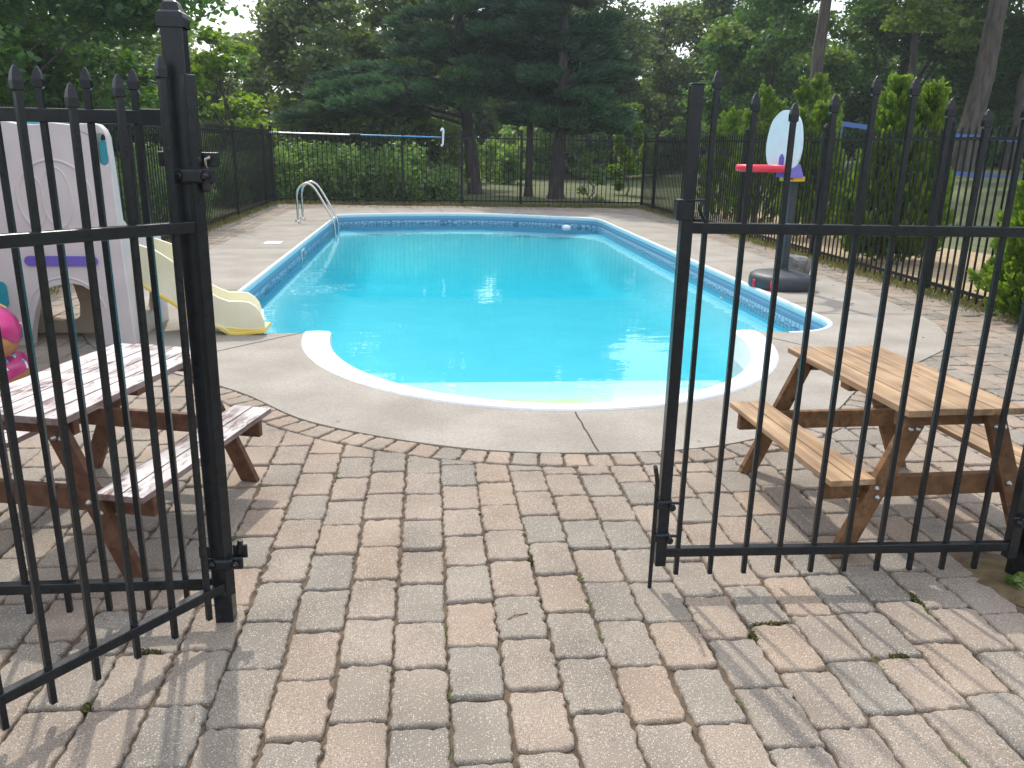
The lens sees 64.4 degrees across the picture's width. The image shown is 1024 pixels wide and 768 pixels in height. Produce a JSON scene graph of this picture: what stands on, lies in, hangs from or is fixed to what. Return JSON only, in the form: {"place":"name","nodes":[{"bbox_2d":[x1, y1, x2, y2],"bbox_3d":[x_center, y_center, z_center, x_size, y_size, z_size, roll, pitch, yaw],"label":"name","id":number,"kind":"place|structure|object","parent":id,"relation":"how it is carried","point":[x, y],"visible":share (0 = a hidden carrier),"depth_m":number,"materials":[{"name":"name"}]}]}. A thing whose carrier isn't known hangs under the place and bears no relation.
{"place":"outdoors","nodes":[
{"label":"outdoors","id":0,"kind":"place"},
{"bbox_2d":[0,204,1023,767],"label":"paver patio","id":1,"kind":"structure","parent":0,"point":[988,732],"depth_m":2.68,"materials":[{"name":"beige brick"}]},
{"bbox_2d":[5,349,29,382],"bbox_3d":[-3.531,-0.066,4.982,1.018,0.181,1.014,-1,16,-6],"label":"donut float","id":2,"kind":"object","parent":1,"relation":"on","point":[17,364],"visible":0.52,"depth_m":5.03,"materials":[{"name":"plastic"}]},
{"bbox_2d":[0,304,22,358],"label":"donut float","id":3,"kind":"object","parent":2,"relation":"on","point":[11,325],"visible":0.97,"depth_m":4.98,"materials":[{"name":"plastic"}]},
{"bbox_2d":[0,55,243,730],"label":"metal gate","id":4,"kind":"structure","parent":1,"relation":"on","point":[194,174],"depth_m":2.18,"materials":[{"name":"black metal"}]},
{"bbox_2d":[0,0,247,622],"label":"iron fence","id":5,"kind":"object","parent":1,"relation":"on","point":[172,20],"visible":0.85,"depth_m":2.35,"materials":[{"name":"black metal"}]},
{"bbox_2d":[0,343,270,577],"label":"picnic table","id":6,"kind":"object","parent":1,"relation":"on","point":[238,420],"visible":0.57,"depth_m":3.04,"materials":[{"name":"white paint"}]},
{"bbox_2d":[3,98,274,240],"bbox_3d":[-4.967,-2.718,10.958,0.076,1.890,18.580,0,16,-6],"label":"iron fence","id":7,"kind":"object","parent":1,"relation":"on","point":[263,161],"visible":0.45,"depth_m":15.31,"materials":[{"name":"black metal"}]},
{"bbox_2d":[80,555,924,714],"bbox_3d":[0.109,0.770,2.723,2.673,0.020,0.803,-1,16,-6],"label":"moss","id":8,"kind":"object","parent":1,"relation":"on","point":[88,705],"visible":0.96,"depth_m":2.60,"materials":[{"name":"green plant"}]},
{"bbox_2d":[30,354,1002,764],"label":"weeds","id":9,"kind":"object","parent":1,"relation":"on","point":[594,610],"visible":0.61,"depth_m":2.78,"materials":[{"name":"green plant"}]},
{"bbox_2d":[641,118,1023,314],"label":"iron fence","id":10,"kind":"object","parent":1,"relation":"on","point":[654,178],"visible":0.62,"depth_m":10.70,"materials":[{"name":"black metal"}]},
{"bbox_2d":[730,346,1023,557],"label":"picnic table","id":11,"kind":"object","parent":1,"relation":"on","point":[854,376],"visible":0.79,"depth_m":3.21,"materials":[{"name":"brown wood"}]},
{"bbox_2d":[961,558,1023,606],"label":"bare soil","id":12,"kind":"structure","parent":1,"relation":"on","point":[991,573],"depth_m":3.00,"materials":[{"name":"brown soil"}]},
{"bbox_2d":[1002,572,1023,589],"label":"weed","id":13,"kind":"object","parent":12,"relation":"on","point":[1017,579],"visible":1,"depth_m":2.94,"materials":[{"name":"green plant"}]},
{"bbox_2d":[1005,506,1023,574],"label":"fence post","id":14,"kind":"object","parent":12,"relation":"on","point":[1014,566],"visible":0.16,"depth_m":2.99,"materials":[{"name":"black metal"}]},
{"bbox_2d":[647,70,1023,587],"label":"metal gate","id":15,"kind":"structure","parent":14,"relation":"attached to","point":[689,225],"depth_m":2.69,"materials":[{"name":"black metal"}]},
{"bbox_2d":[83,207,945,455],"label":"concrete deck","id":16,"kind":"structure","parent":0,"point":[287,375],"depth_m":5.32,"materials":[{"name":"beige concrete"}]},
{"bbox_2d":[0,121,270,345],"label":"play tower","id":17,"kind":"structure","parent":16,"relation":"on","point":[238,313],"depth_m":5.91,"materials":[{"name":"beige plastic"}]},
{"bbox_2d":[263,241,283,243],"bbox_3d":[-3.623,-2.146,12.354,0.250,0.013,0.310,-1,16,-6],"label":"skimmer lid","id":18,"kind":"object","parent":16,"relation":"on","point":[273,242],"visible":1,"depth_m":12.32,"materials":[{"name":"white plastic"}]},
{"bbox_2d":[295,181,338,232],"bbox_3d":[-3.848,-3.261,16.088,0.774,1.447,0.738,-1,16,-6],"label":"pool ladder","id":19,"kind":"object","parent":16,"relation":"attached to","point":[304,184],"visible":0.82,"depth_m":15.85,"materials":[{"name":"silver metal"}]},
{"bbox_2d":[95,265,923,719],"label":"leaf litter","id":20,"kind":"object","parent":16,"relation":"on","point":[503,479],"visible":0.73,"depth_m":2.70,"materials":[{"name":"brown"}]},
{"bbox_2d":[215,213,832,410],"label":"swimming pool","id":21,"kind":"structure","parent":16,"relation":"in","point":[542,327],"depth_m":9.94,"materials":[{"name":"liquid"}]},
{"bbox_2d":[219,209,838,450],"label":"deck joints","id":22,"kind":"object","parent":16,"relation":"on","point":[575,412],"visible":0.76,"depth_m":6.18,"materials":[{"name":"grey"}]},
{"bbox_2d":[735,110,809,291],"bbox_3d":[2.894,-2.021,9.004,1.002,1.920,0.780,-1,16,-6],"label":"basketball hoop","id":23,"kind":"object","parent":16,"relation":"on","point":[790,280],"visible":0.75,"depth_m":8.94,"materials":[{"name":"plastic"}]},
{"bbox_2d":[788,254,811,273],"bbox_3d":[3.509,-1.442,10.014,0.324,0.284,0.264,-3,27,-35],"label":"rock","id":24,"kind":"object","parent":23,"relation":"on","point":[800,263],"visible":0.53,"depth_m":9.89,"materials":[{"name":"grey stone"}]},
{"bbox_2d":[32,0,1023,131],"label":"sky","id":25,"kind":"structure","parent":0,"point":[237,24],"materials":[{"name":"white"}]},
{"bbox_2d":[49,199,1019,324],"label":"fence line grass","id":26,"kind":"structure","parent":0,"point":[971,304],"depth_m":13.50,"materials":[{"name":"green plant"}]},
{"bbox_2d":[141,157,1023,313],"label":"lawn","id":27,"kind":"structure","parent":0,"point":[512,189],"depth_m":24.22,"materials":[{"name":"green plant"}]},
{"bbox_2d":[1,1,160,106],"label":"maple tree","id":28,"kind":"object","parent":27,"relation":"on","point":[71,32],"visible":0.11,"depth_m":23.06,"materials":[{"name":"green plant"}]},
{"bbox_2d":[9,2,208,107],"bbox_3d":[-13.881,-11.338,27.809,7.130,8.683,6.891,-10,20,-33],"label":"ash tree","id":29,"kind":"object","parent":27,"relation":"on","point":[149,41],"visible":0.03,"depth_m":26.57,"materials":[{"name":"green plant"}]},
{"bbox_2d":[0,0,242,141],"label":"maple tree","id":30,"kind":"object","parent":27,"relation":"on","point":[25,54],"visible":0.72,"depth_m":16.73,"materials":[{"name":"green plant"}]},
{"bbox_2d":[115,156,220,224],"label":"undergrowth","id":31,"kind":"object","parent":27,"relation":"on","point":[153,191],"visible":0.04,"depth_m":15.52,"materials":[{"name":"green plant"}]},
{"bbox_2d":[150,25,280,157],"bbox_3d":[-7.912,-7.232,21.898,3.529,4.382,3.523,-1,16,-6],"label":"young maple","id":32,"kind":"object","parent":27,"relation":"on","point":[240,100],"visible":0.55,"depth_m":21.13,"materials":[{"name":"green plant"}]},
{"bbox_2d":[191,32,311,167],"bbox_3d":[-10.915,-11.762,34.088,6.756,6.085,5.596,6,17,15],"label":"poplar tree","id":33,"kind":"object","parent":27,"relation":"on","point":[255,80],"visible":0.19,"depth_m":32.73,"materials":[{"name":"green plant"}]},
{"bbox_2d":[114,136,470,205],"bbox_3d":[-5.588,-5.515,20.925,9.168,1.662,5.308,-1,16,-6],"label":"bramble thicket","id":34,"kind":"object","parent":27,"relation":"on","point":[394,177],"visible":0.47,"depth_m":21.36,"materials":[{"name":"green plant"}]},
{"bbox_2d":[239,0,412,157],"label":"ash tree","id":35,"kind":"object","parent":27,"relation":"on","point":[296,21],"visible":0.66,"depth_m":27.07,"materials":[{"name":"green plant"}]},
{"bbox_2d":[328,0,476,164],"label":"ash tree","id":36,"kind":"object","parent":27,"relation":"on","point":[360,34],"visible":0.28,"depth_m":29.86,"materials":[{"name":"green plant"}]},
{"bbox_2d":[268,0,557,193],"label":"white pine","id":37,"kind":"object","parent":27,"relation":"on","point":[368,89],"visible":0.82,"depth_m":23.93,"materials":[{"name":"green plant"}]},
{"bbox_2d":[268,124,647,206],"bbox_3d":[-1.228,-5.391,20.380,9.376,1.920,0.093,-1,16,-7],"label":"iron fence","id":38,"kind":"object","parent":27,"relation":"on","point":[521,139],"visible":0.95,"depth_m":20.38,"materials":[{"name":"black metal"}]},
{"bbox_2d":[270,128,443,146],"bbox_3d":[-3.850,-6.034,19.748,4.406,0.454,0.075,0,16,-5],"label":"cleaning pole","id":39,"kind":"object","parent":38,"relation":"hanging from","point":[350,134],"visible":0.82,"depth_m":19.77,"materials":[{"name":"silver metal"}]},
{"bbox_2d":[4,5,1016,171],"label":"wood","id":40,"kind":"object","parent":27,"relation":"on","point":[484,123],"visible":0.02,"depth_m":47.81,"materials":[{"name":"green plant"}]},
{"bbox_2d":[453,0,591,195],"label":"white pine","id":41,"kind":"object","parent":27,"relation":"on","point":[565,38],"visible":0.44,"depth_m":23.15,"materials":[{"name":"green plant"}]},
{"bbox_2d":[485,30,615,174],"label":"poplar tree","id":42,"kind":"object","parent":27,"relation":"on","point":[495,103],"visible":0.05,"depth_m":43.55,"materials":[{"name":"green plant"}]},
{"bbox_2d":[488,0,644,198],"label":"white pine","id":43,"kind":"object","parent":27,"relation":"on","point":[557,109],"visible":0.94,"depth_m":22.88,"materials":[{"name":"green plant"}]},
{"bbox_2d":[574,150,609,200],"bbox_3d":[2.313,-5.921,23.489,1.089,1.613,1.112,12,20,33],"label":"sapling","id":44,"kind":"object","parent":27,"relation":"on","point":[597,173],"visible":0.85,"depth_m":23.42,"materials":[{"name":"green plant"}]},
{"bbox_2d":[544,0,665,178],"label":"poplar tree","id":45,"kind":"object","parent":27,"relation":"on","point":[628,33],"visible":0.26,"depth_m":37.70,"materials":[{"name":"green plant"}]},
{"bbox_2d":[606,101,653,194],"bbox_3d":[3.837,-7.620,26.446,1.186,3.003,1.557,-13,21,-39],"label":"sapling","id":46,"kind":"object","parent":27,"relation":"on","point":[639,125],"visible":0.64,"depth_m":26.32,"materials":[{"name":"green plant"}]},
{"bbox_2d":[616,0,715,164],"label":"poplar tree","id":47,"kind":"object","parent":27,"relation":"on","point":[665,78],"visible":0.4,"depth_m":42.33,"materials":[{"name":"green plant"}]},
{"bbox_2d":[355,109,1023,184],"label":"wood edge shrubs","id":48,"kind":"object","parent":27,"relation":"on","point":[506,131],"visible":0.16,"depth_m":37.58,"materials":[{"name":"green plant"}]},
{"bbox_2d":[664,0,810,131],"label":"poplar tree","id":49,"kind":"object","parent":27,"relation":"on","point":[708,10],"visible":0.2,"depth_m":39.70,"materials":[{"name":"green plant"}]},
{"bbox_2d":[675,0,866,172],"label":"oak tree","id":50,"kind":"object","parent":27,"relation":"on","point":[746,53],"visible":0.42,"depth_m":31.35,"materials":[{"name":"green plant"}]},
{"bbox_2d":[701,0,975,113],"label":"tall tree","id":51,"kind":"object","parent":27,"relation":"on","point":[937,18],"visible":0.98,"depth_m":24.78,"materials":[{"name":"green plant"}]},
{"bbox_2d":[694,210,994,299],"bbox_3d":[5.960,-2.158,13.070,2.993,0.001,16.000,-1,16,-6],"label":"straw bed","id":52,"kind":"object","parent":27,"relation":"on","point":[949,266],"visible":0.09,"depth_m":11.78,"materials":[{"name":"beige plant"}]},
{"bbox_2d":[696,110,742,212],"bbox_3d":[4.969,-5.191,19.168,1.229,2.398,1.242,-1,16,-6],"label":"cedar shrub","id":53,"kind":"object","parent":52,"relation":"on","point":[722,115],"visible":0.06,"depth_m":19.10,"materials":[{"name":"green plant"}]},
{"bbox_2d":[696,106,754,218],"bbox_3d":[4.817,-4.858,17.945,1.354,2.443,1.195,15,22,40],"label":"cedar shrub","id":54,"kind":"object","parent":52,"relation":"on","point":[733,119],"visible":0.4,"depth_m":17.70,"materials":[{"name":"green plant"}]},
{"bbox_2d":[721,83,788,222],"bbox_3d":[5.056,-4.677,16.676,1.438,2.819,1.452,-1,16,-6],"label":"cedar shrub","id":55,"kind":"object","parent":52,"relation":"on","point":[775,108],"visible":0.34,"depth_m":16.44,"materials":[{"name":"green plant"}]},
{"bbox_2d":[775,72,844,223],"bbox_3d":[6.023,-4.624,16.211,1.305,3.017,1.242,-1,16,-6],"label":"cedar shrub","id":56,"kind":"object","parent":52,"relation":"on","point":[814,89],"visible":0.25,"depth_m":15.86,"materials":[{"name":"green plant"}]},
{"bbox_2d":[773,99,850,238],"bbox_3d":[5.368,-3.715,14.192,1.494,2.385,1.506,-1,16,-6],"label":"cedar shrub","id":57,"kind":"object","parent":52,"relation":"on","point":[816,119],"visible":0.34,"depth_m":13.91,"materials":[{"name":"green plant"}]},
{"bbox_2d":[829,71,958,262],"bbox_3d":[5.416,-2.965,11.327,1.732,2.578,1.608,-15,23,-43],"label":"cedar shrub","id":58,"kind":"object","parent":52,"relation":"on","point":[932,100],"visible":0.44,"depth_m":11.00,"materials":[{"name":"green plant"}]},
{"bbox_2d":[966,159,1023,323],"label":"cedar shrub","id":59,"kind":"object","parent":52,"relation":"on","point":[1010,290],"visible":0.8,"depth_m":7.46,"materials":[{"name":"green plant"}]},
{"bbox_2d":[782,0,1023,157],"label":"oak tree","id":60,"kind":"object","parent":27,"relation":"on","point":[870,15],"visible":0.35,"depth_m":34.51,"materials":[{"name":"green plant"}]},
{"bbox_2d":[783,0,1023,77],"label":"tall tree","id":61,"kind":"object","parent":27,"relation":"on","point":[853,33],"visible":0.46,"depth_m":29.68,"materials":[{"name":"green plant"}]},
{"bbox_2d":[840,121,1021,176],"bbox_3d":[12.808,-6.578,24.514,6.387,2.415,0.070,-1,16,-6],"label":"garden frame","id":62,"kind":"object","parent":27,"relation":"on","point":[854,125],"visible":0.19,"depth_m":24.30,"materials":[{"name":"blue metal"}]},
{"bbox_2d":[879,0,1008,171],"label":"tall tree","id":63,"kind":"object","parent":27,"relation":"on","point":[990,29],"visible":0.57,"depth_m":26.28,"materials":[{"name":"green plant"}]},
{"bbox_2d":[916,0,1023,165],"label":"oak tree","id":64,"kind":"object","parent":27,"relation":"on","point":[995,101],"visible":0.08,"depth_m":36.63,"materials":[{"name":"green plant"}]},
{"bbox_2d":[934,0,1023,169],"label":"tall tree","id":65,"kind":"object","parent":27,"relation":"on","point":[969,42],"visible":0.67,"depth_m":28.42,"materials":[{"name":"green plant"}]},
{"bbox_2d":[989,10,1023,156],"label":"oak tree","id":66,"kind":"object","parent":27,"relation":"on","point":[1012,79],"visible":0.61,"depth_m":30.58,"materials":[{"name":"green plant"}]}
]}

